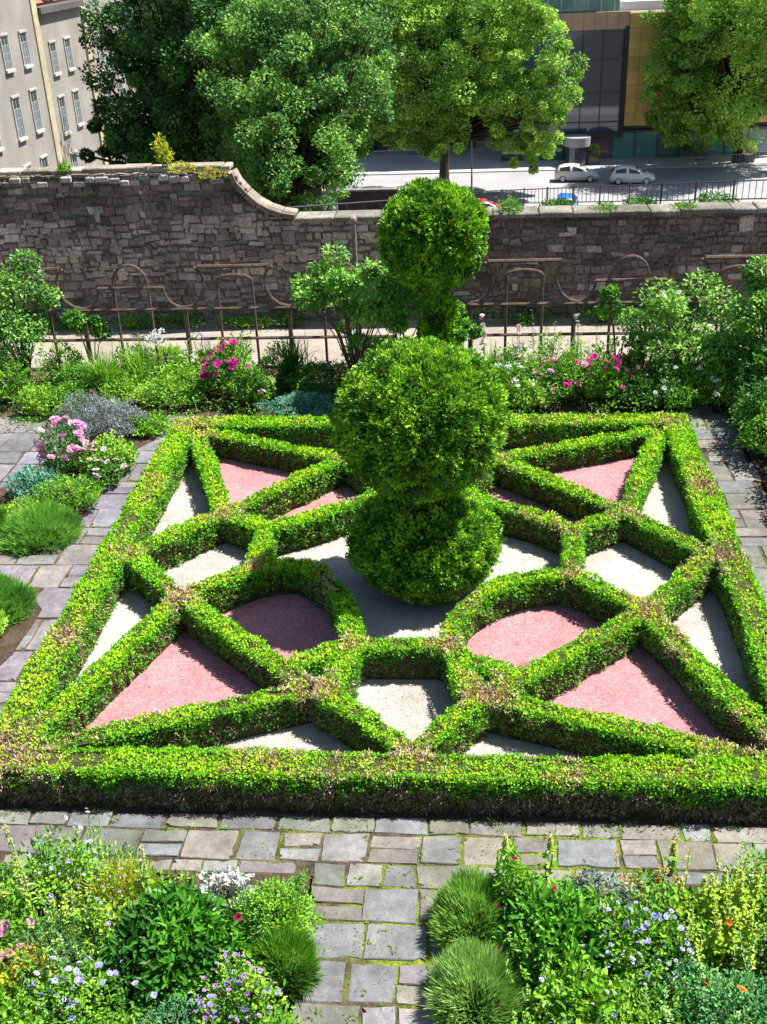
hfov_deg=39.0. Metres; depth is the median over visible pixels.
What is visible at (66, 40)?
window
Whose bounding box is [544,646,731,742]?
pink gravel
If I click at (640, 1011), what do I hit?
upright perennial
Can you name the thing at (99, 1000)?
upright perennial
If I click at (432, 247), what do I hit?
topiary
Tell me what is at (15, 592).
shrub
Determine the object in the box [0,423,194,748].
box hedge
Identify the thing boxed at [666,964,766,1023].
shrub
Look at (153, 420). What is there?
shrub
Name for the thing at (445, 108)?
plane tree
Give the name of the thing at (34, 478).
shrub
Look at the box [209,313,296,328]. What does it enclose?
weed clump
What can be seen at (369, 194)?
block wall
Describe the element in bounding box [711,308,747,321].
weed clump
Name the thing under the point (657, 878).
upright perennial
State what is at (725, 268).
trellis panel
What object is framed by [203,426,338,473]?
box hedge
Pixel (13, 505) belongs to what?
shrub
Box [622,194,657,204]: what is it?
ivy
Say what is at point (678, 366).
shrub
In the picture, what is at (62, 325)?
weed clump
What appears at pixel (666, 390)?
shrub
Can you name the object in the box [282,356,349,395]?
shrub
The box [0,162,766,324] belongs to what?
stone wall
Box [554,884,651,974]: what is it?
shrub
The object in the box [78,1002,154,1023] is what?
shrub
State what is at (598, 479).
pink gravel
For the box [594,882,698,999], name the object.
shrub
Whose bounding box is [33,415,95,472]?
shrub
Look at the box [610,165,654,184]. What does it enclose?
parked car
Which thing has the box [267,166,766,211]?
street
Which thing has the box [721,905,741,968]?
tall perennial
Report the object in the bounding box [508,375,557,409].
shrub
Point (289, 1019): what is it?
shrub
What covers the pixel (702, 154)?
planter
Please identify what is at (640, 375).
shrub
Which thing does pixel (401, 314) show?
shrub
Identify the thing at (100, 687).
box hedge
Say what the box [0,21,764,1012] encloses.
ground
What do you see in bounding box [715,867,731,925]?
tall perennial
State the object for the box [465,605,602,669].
pink gravel
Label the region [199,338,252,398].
shrub
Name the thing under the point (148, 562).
box hedge
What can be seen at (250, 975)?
shrub
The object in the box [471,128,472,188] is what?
street lamp
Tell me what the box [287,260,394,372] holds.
trellis panel
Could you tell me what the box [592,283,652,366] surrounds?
climbing rose
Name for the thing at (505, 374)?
shrub
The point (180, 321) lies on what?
weed clump
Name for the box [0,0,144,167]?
rendered building
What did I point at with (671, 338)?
shrub
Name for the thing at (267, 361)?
shrub
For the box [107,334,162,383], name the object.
upright perennial
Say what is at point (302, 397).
shrub
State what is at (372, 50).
tree
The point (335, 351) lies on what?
terrace path
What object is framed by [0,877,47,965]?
shrub
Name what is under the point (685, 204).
wall weed
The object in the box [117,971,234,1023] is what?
shrub
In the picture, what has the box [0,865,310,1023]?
bed soil
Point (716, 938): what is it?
tall perennial
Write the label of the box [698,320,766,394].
shrub
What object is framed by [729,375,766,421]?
shrub
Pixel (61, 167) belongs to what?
wall weed
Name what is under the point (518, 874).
shrub
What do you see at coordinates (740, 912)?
tall perennial
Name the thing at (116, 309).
trellis panel
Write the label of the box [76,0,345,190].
tree
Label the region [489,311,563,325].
weed clump
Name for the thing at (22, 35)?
window
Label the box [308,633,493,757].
box hedge
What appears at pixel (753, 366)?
shrub
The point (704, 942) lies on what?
upright perennial
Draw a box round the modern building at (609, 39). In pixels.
[464,0,766,165]
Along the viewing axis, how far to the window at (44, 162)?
55.90 m
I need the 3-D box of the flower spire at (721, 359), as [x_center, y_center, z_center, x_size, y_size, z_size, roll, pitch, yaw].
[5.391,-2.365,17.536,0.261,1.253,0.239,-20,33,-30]
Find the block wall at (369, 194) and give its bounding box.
[337,187,399,210]
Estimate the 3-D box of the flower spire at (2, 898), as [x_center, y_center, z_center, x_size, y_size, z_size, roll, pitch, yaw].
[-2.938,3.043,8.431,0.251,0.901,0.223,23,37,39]
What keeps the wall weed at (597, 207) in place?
on the stone wall at (89, 230)
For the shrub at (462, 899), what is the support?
on the bed soil at (695, 886)
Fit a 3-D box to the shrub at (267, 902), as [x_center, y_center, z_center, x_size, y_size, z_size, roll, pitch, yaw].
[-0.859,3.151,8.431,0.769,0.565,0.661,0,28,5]
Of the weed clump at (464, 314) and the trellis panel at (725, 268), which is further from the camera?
the weed clump at (464, 314)
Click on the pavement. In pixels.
(485, 159)
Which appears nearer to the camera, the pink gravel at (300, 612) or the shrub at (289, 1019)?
the shrub at (289, 1019)
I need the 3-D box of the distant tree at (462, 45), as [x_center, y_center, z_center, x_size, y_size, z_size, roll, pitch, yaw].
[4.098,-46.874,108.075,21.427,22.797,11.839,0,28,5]
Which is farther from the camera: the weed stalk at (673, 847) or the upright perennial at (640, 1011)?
the weed stalk at (673, 847)
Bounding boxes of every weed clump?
[21,308,58,328]
[43,316,89,333]
[106,311,176,328]
[128,310,226,328]
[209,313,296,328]
[235,309,318,327]
[460,298,498,322]
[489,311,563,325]
[551,304,628,322]
[678,298,721,321]
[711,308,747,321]
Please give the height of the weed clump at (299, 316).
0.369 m
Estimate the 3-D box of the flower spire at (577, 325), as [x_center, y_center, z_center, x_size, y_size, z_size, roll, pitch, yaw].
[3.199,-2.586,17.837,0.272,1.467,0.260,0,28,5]
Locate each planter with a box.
[588,143,600,164]
[678,138,692,158]
[694,139,709,160]
[742,141,757,162]
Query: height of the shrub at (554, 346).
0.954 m
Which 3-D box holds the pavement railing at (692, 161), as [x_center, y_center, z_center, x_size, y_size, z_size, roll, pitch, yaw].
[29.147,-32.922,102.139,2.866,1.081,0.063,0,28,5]
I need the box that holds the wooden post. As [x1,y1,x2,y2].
[349,215,358,331]
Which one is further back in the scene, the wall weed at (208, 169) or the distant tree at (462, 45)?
the distant tree at (462, 45)
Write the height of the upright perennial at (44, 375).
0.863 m
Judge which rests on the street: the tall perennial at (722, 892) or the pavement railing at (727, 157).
the pavement railing at (727, 157)
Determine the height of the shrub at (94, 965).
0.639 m
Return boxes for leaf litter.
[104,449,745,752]
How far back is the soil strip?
9.73 m
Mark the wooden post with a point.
(352, 219)
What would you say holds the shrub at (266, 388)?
on the ground at (572, 405)
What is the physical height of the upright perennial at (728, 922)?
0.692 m
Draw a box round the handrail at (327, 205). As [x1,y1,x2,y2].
[290,200,388,210]
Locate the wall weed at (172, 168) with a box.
[165,160,199,172]
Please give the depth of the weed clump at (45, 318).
22.36 m
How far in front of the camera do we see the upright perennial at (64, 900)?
8.35 m
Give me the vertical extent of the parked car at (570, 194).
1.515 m
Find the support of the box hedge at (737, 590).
on the pale gravel at (131, 608)
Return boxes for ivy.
[539,197,574,205]
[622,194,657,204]
[696,189,740,202]
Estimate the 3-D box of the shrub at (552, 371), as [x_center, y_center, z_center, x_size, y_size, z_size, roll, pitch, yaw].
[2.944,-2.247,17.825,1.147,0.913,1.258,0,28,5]
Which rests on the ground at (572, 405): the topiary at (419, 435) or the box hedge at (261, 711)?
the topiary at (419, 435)
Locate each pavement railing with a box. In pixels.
[373,150,422,163]
[677,157,707,166]
[711,154,742,165]
[746,151,766,160]
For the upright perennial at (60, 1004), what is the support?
on the bed soil at (260, 876)
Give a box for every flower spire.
[0,883,18,918]
[3,823,45,947]
[134,844,155,899]
[479,313,487,360]
[513,324,521,375]
[528,315,539,396]
[572,313,581,397]
[711,329,725,398]
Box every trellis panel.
[0,267,86,370]
[82,264,187,369]
[183,263,290,368]
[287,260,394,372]
[468,258,578,365]
[570,254,671,367]
[675,254,766,373]
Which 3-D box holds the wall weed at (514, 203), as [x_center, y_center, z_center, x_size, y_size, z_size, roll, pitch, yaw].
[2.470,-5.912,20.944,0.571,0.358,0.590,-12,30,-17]
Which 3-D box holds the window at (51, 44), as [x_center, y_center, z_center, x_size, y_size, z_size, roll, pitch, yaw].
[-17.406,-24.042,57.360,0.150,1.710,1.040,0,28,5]
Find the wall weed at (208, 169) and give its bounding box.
[196,166,228,179]
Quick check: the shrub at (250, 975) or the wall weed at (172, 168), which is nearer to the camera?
the shrub at (250, 975)
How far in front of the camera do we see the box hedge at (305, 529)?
14.38 m
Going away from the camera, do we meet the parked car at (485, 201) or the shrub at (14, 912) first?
the shrub at (14, 912)
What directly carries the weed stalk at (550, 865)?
on the paving
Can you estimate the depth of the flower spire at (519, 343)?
17.92 m
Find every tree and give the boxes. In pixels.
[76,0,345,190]
[157,0,404,210]
[179,0,395,214]
[332,56,398,151]
[344,0,589,179]
[362,0,489,155]
[638,0,766,162]
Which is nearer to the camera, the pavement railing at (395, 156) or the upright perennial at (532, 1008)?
the upright perennial at (532, 1008)
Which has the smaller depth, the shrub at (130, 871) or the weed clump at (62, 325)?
the shrub at (130, 871)
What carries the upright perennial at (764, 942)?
on the bed soil at (695, 886)
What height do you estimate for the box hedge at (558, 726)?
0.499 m
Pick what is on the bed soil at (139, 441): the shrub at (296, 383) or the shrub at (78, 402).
the shrub at (78, 402)
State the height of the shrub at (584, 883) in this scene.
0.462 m
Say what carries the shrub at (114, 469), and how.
on the bed soil at (139, 441)
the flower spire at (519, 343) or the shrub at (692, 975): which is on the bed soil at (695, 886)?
the shrub at (692, 975)
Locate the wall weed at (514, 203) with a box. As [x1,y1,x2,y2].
[492,196,524,214]
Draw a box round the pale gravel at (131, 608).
[73,449,757,759]
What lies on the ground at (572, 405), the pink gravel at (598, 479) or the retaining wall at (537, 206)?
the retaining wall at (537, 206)
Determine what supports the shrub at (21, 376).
on the ground at (572, 405)
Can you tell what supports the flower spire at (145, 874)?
on the bed soil at (260, 876)
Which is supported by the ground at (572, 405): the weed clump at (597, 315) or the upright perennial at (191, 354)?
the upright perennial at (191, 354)
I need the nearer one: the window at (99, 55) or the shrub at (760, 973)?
the shrub at (760, 973)
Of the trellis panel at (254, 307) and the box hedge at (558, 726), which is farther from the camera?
the trellis panel at (254, 307)
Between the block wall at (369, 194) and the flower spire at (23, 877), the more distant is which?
the block wall at (369, 194)
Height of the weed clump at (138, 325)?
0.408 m
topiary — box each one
[327,333,512,605]
[375,176,490,346]
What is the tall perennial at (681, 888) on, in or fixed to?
on the bed soil at (695, 886)
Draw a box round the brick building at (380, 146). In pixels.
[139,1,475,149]
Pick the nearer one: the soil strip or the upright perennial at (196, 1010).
the upright perennial at (196, 1010)
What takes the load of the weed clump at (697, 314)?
on the terrace path
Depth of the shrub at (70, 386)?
18.27 m
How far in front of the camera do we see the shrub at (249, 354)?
19.14 m
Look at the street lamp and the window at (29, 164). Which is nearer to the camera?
the window at (29, 164)
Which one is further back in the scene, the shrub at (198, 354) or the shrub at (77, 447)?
the shrub at (198, 354)
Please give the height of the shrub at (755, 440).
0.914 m
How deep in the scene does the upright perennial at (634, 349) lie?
17.90 m
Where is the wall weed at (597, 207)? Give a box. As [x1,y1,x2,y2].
[589,201,619,210]
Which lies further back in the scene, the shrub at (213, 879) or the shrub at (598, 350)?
the shrub at (598, 350)
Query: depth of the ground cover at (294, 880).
8.93 m
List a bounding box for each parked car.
[478,198,499,205]
[554,163,597,182]
[558,193,578,204]
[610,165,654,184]
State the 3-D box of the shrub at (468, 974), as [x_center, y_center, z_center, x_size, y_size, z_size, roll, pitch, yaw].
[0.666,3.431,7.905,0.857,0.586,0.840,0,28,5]
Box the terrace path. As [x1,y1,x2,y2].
[1,316,761,367]
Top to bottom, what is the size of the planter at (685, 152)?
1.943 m
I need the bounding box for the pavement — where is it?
[345,134,766,175]
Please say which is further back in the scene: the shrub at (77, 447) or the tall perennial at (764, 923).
the shrub at (77, 447)
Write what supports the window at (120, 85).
in the rendered building at (46, 102)
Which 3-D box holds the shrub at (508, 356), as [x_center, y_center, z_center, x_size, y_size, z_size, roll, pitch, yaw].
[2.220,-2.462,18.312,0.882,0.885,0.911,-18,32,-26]
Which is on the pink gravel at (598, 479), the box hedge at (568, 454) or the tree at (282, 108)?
the box hedge at (568, 454)
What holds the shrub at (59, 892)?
on the bed soil at (260, 876)
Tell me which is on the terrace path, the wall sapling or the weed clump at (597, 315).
the weed clump at (597, 315)
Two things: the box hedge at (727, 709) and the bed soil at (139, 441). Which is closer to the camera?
the box hedge at (727, 709)
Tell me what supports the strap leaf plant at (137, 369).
on the ground at (572, 405)
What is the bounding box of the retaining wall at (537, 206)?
[487,204,623,212]
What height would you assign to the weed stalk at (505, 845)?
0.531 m
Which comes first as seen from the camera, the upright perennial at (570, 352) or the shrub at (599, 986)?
the shrub at (599, 986)
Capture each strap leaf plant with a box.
[69,343,135,400]
[118,332,163,389]
[258,330,319,391]
[485,340,504,369]
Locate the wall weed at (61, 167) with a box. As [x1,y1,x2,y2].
[55,162,71,174]
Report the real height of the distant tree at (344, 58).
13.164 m
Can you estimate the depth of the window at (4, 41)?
51.33 m
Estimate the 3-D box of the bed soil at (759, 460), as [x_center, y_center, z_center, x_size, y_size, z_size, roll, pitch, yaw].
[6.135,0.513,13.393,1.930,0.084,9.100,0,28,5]
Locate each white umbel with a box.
[144,327,168,369]
[196,331,203,354]
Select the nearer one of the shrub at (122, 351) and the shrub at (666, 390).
the shrub at (666, 390)
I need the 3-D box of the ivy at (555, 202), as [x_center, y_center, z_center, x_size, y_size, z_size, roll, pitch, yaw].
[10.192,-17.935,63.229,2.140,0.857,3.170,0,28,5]
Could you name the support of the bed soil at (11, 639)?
on the ground at (572, 405)
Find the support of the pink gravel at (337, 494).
on the pale gravel at (131, 608)
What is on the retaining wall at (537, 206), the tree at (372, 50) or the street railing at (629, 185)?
the street railing at (629, 185)
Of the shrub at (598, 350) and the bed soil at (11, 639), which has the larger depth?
the shrub at (598, 350)
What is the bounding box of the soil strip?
[0,804,766,827]
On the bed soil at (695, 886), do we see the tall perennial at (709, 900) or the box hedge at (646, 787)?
the tall perennial at (709, 900)
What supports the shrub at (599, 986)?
on the bed soil at (695, 886)
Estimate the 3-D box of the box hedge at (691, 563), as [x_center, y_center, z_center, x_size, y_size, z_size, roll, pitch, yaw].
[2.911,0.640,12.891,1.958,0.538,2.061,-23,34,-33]
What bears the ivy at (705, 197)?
on the retaining wall at (537, 206)
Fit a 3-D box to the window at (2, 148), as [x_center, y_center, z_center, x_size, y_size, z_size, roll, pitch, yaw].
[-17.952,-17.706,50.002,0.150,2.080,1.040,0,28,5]
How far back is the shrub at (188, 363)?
18.75 m
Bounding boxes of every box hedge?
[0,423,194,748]
[0,742,766,823]
[18,593,183,747]
[28,682,313,751]
[119,504,278,613]
[168,411,692,449]
[172,555,365,705]
[190,428,231,512]
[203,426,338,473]
[228,454,376,555]
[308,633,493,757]
[337,451,507,494]
[436,567,655,702]
[465,454,625,554]
[485,688,766,762]
[499,425,653,473]
[557,503,718,623]
[618,424,668,511]
[640,606,766,751]
[663,421,766,719]
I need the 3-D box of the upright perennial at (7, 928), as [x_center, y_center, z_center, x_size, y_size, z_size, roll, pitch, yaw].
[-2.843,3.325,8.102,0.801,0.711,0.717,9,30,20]
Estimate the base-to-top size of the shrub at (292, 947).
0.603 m
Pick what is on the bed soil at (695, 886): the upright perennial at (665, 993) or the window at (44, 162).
the upright perennial at (665, 993)
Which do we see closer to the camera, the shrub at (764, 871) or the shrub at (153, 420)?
the shrub at (764, 871)
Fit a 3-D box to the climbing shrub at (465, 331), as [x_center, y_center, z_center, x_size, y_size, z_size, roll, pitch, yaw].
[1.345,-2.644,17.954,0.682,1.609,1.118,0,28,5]
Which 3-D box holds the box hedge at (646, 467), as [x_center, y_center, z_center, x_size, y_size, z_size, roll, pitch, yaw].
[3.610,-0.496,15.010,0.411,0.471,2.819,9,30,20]
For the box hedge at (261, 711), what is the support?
on the pale gravel at (131, 608)
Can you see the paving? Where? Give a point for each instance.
(392, 905)
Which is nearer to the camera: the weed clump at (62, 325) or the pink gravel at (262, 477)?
the pink gravel at (262, 477)
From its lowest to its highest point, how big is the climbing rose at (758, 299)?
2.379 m
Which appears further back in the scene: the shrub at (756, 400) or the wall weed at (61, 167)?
the wall weed at (61, 167)
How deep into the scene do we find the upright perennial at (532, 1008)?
7.60 m
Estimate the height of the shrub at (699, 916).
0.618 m
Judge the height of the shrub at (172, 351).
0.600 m
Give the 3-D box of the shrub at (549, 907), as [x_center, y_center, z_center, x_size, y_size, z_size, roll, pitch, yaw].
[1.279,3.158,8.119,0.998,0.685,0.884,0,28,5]
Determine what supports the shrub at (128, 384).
on the ground at (572, 405)
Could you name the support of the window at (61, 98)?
in the rendered building at (46, 102)
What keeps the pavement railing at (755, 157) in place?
on the pavement
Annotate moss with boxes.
[0,413,766,1023]
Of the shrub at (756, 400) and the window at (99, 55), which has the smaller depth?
the shrub at (756, 400)
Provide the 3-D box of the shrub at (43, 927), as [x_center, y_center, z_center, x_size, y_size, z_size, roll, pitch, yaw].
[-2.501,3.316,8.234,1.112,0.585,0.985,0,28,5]
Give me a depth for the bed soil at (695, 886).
8.76 m
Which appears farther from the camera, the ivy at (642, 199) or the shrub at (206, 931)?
the ivy at (642, 199)
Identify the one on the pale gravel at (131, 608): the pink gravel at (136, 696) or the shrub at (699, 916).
the pink gravel at (136, 696)
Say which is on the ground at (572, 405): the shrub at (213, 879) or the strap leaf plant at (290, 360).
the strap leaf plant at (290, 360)
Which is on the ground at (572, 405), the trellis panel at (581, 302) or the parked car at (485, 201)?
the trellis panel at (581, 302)
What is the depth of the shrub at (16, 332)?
18.88 m
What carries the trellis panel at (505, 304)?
on the ground at (572, 405)
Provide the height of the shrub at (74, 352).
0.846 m
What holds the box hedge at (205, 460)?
on the pale gravel at (131, 608)
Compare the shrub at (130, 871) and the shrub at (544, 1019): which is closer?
the shrub at (544, 1019)
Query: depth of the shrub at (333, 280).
18.07 m
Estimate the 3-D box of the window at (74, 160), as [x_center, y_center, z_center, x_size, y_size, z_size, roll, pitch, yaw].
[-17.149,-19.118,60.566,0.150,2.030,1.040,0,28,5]
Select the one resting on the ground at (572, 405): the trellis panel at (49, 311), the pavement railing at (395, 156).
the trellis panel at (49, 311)
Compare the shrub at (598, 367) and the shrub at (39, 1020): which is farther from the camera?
the shrub at (598, 367)
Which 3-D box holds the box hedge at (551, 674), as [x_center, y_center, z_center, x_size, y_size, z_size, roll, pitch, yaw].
[1.508,1.333,11.755,2.362,0.503,1.783,-22,34,-32]
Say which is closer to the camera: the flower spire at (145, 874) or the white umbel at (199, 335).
the flower spire at (145, 874)
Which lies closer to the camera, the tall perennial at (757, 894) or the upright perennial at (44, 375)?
the tall perennial at (757, 894)
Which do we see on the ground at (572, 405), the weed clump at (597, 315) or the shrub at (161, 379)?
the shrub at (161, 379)
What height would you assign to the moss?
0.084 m
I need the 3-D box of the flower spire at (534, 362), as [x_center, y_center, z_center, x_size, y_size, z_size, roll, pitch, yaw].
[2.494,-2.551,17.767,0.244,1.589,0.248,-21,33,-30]
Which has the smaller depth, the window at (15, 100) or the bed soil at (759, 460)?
the bed soil at (759, 460)
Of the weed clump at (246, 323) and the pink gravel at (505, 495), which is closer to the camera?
the pink gravel at (505, 495)
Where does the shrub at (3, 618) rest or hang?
on the bed soil at (11, 639)
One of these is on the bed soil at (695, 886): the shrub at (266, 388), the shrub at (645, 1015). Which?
the shrub at (645, 1015)
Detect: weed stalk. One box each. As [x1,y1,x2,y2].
[495,833,514,875]
[535,834,557,879]
[662,840,682,875]
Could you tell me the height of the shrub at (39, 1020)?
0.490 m
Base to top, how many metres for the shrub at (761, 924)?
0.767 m
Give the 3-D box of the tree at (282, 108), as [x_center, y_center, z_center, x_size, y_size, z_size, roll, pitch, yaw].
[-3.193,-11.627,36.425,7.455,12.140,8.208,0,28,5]
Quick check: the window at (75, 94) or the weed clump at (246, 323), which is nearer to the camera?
the weed clump at (246, 323)
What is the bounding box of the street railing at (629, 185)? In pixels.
[473,179,766,205]
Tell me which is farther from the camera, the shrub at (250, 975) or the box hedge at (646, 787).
the box hedge at (646, 787)
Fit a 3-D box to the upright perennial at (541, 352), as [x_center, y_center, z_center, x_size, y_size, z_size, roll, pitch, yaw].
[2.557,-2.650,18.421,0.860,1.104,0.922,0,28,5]
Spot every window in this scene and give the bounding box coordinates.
[0,32,15,73]
[0,136,4,151]
[10,94,28,141]
[17,29,33,68]
[22,162,31,167]
[28,87,44,133]
[39,154,48,166]
[48,40,61,76]
[57,94,71,135]
[62,36,75,71]
[70,150,78,165]
[71,88,84,126]
[95,35,104,70]
[117,77,122,98]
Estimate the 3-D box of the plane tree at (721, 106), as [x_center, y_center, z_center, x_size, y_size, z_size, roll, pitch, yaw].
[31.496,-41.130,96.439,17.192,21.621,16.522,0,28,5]
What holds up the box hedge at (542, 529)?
on the pale gravel at (131, 608)
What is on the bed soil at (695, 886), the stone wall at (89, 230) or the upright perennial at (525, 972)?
the upright perennial at (525, 972)
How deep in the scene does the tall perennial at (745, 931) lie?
7.84 m
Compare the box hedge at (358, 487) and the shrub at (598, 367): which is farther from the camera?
the shrub at (598, 367)
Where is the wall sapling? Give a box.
[150,132,174,166]
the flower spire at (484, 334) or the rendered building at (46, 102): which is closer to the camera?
the flower spire at (484, 334)
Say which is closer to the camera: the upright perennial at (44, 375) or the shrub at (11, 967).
the shrub at (11, 967)
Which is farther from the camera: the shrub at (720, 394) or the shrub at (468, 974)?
the shrub at (720, 394)
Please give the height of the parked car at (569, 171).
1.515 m
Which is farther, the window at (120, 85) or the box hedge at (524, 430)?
the window at (120, 85)
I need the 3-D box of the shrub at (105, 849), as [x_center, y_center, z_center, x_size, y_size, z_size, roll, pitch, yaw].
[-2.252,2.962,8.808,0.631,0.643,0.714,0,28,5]
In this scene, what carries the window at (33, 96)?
in the rendered building at (46, 102)
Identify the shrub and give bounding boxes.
[0,248,63,381]
[0,352,36,401]
[0,498,85,556]
[0,502,15,538]
[0,570,39,629]
[0,609,10,636]
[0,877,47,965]
[0,895,113,1003]
[0,933,61,1011]
[0,953,42,1023]
[0,966,89,1023]
[1,494,42,513]
[2,463,64,500]
[8,381,70,415]
[9,1009,59,1023]
[11,825,111,911]
[14,948,162,1023]
[29,472,105,511]
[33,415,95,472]
[39,337,88,377]
[44,380,89,409]
[48,358,96,391]
[52,389,112,426]
[59,397,149,437]
[64,827,141,903]
[64,886,161,981]
[71,848,166,933]
[78,429,139,473]
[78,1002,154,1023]
[86,455,125,487]
[95,372,146,403]
[98,873,248,1013]
[111,341,158,376]
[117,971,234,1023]
[125,409,172,437]
[129,364,209,406]
[143,341,187,373]
[154,355,219,390]
[188,347,236,381]
[193,949,288,1023]
[194,864,256,914]
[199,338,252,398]
[209,330,253,378]
[229,362,278,404]
[229,877,321,957]
[231,1000,301,1023]
[240,918,327,1008]
[252,337,303,381]
[252,389,336,416]
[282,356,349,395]
[285,241,415,370]
[367,270,423,339]
[420,934,527,1023]
[424,865,513,956]
[452,300,482,348]
[486,844,538,914]
[487,341,535,382]
[488,879,621,989]
[490,359,534,401]
[505,998,557,1023]
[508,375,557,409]
[519,940,635,1023]
[528,331,585,386]
[533,347,591,401]
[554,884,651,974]
[564,858,642,933]
[572,352,634,401]
[574,964,688,1023]
[581,334,634,385]
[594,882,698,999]
[609,367,669,407]
[613,268,765,377]
[636,879,717,973]
[636,936,740,1023]
[637,347,710,393]
[647,375,707,408]
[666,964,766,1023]
[685,358,747,408]
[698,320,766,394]
[717,841,766,960]
[727,331,766,397]
[727,375,766,438]
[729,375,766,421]
[731,402,766,456]
[742,958,766,1023]
[750,895,766,970]
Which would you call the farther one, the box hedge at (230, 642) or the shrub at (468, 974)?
the box hedge at (230, 642)
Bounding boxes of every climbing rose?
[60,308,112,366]
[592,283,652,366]
[710,255,766,381]
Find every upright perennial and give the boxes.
[0,906,50,996]
[12,929,103,1023]
[24,341,83,386]
[26,808,103,926]
[28,856,122,963]
[49,979,144,1023]
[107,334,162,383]
[174,335,215,388]
[189,956,259,1023]
[504,913,553,995]
[511,324,555,376]
[513,987,597,1023]
[547,965,664,1023]
[563,332,615,387]
[602,849,686,945]
[624,335,666,393]
[627,960,745,1023]
[676,847,766,981]
[682,900,766,1023]
[761,928,766,974]
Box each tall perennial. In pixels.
[674,876,691,930]
[686,876,708,930]
[700,873,722,950]
[704,920,726,972]
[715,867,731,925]
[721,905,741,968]
[724,910,760,978]
[729,869,750,949]
[742,866,762,938]
[757,908,766,956]
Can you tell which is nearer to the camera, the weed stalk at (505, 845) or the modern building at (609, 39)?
the weed stalk at (505, 845)
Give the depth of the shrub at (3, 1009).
7.83 m
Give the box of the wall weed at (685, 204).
[669,199,700,209]
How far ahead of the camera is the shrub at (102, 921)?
8.21 m
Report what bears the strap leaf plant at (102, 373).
on the ground at (572, 405)
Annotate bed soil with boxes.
[0,410,162,555]
[0,600,41,665]
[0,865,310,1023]
[477,879,766,1023]
[724,408,766,492]
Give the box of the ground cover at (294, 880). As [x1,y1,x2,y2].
[0,356,766,1023]
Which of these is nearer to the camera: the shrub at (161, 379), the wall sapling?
the shrub at (161, 379)
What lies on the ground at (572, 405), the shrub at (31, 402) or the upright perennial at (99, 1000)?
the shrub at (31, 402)
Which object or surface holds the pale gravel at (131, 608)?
on the ground at (572, 405)
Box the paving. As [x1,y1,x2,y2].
[0,405,766,1023]
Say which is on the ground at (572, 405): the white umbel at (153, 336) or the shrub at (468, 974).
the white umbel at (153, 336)
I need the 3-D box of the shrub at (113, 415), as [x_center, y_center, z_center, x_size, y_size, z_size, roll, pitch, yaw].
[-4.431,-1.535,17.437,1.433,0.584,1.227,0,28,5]
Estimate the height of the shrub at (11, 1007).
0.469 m
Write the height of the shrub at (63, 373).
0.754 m
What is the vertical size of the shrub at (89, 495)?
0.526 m
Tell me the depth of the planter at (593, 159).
105.79 m
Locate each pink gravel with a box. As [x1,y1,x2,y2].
[81,631,260,731]
[217,457,296,503]
[223,594,338,661]
[275,485,357,521]
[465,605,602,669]
[483,485,576,523]
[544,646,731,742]
[548,456,637,504]
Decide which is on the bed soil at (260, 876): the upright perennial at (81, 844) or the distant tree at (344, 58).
the upright perennial at (81, 844)
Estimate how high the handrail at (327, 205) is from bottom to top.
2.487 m
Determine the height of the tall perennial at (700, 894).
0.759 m
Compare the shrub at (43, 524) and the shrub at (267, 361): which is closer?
the shrub at (43, 524)
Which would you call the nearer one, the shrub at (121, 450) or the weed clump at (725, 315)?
the shrub at (121, 450)
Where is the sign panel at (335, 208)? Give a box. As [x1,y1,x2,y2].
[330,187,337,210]
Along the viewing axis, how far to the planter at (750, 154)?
103.75 m
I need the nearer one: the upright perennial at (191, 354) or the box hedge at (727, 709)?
the box hedge at (727, 709)
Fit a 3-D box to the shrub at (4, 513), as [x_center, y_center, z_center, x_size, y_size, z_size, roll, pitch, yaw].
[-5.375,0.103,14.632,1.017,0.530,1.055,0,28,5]
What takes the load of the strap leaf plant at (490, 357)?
on the ground at (572, 405)

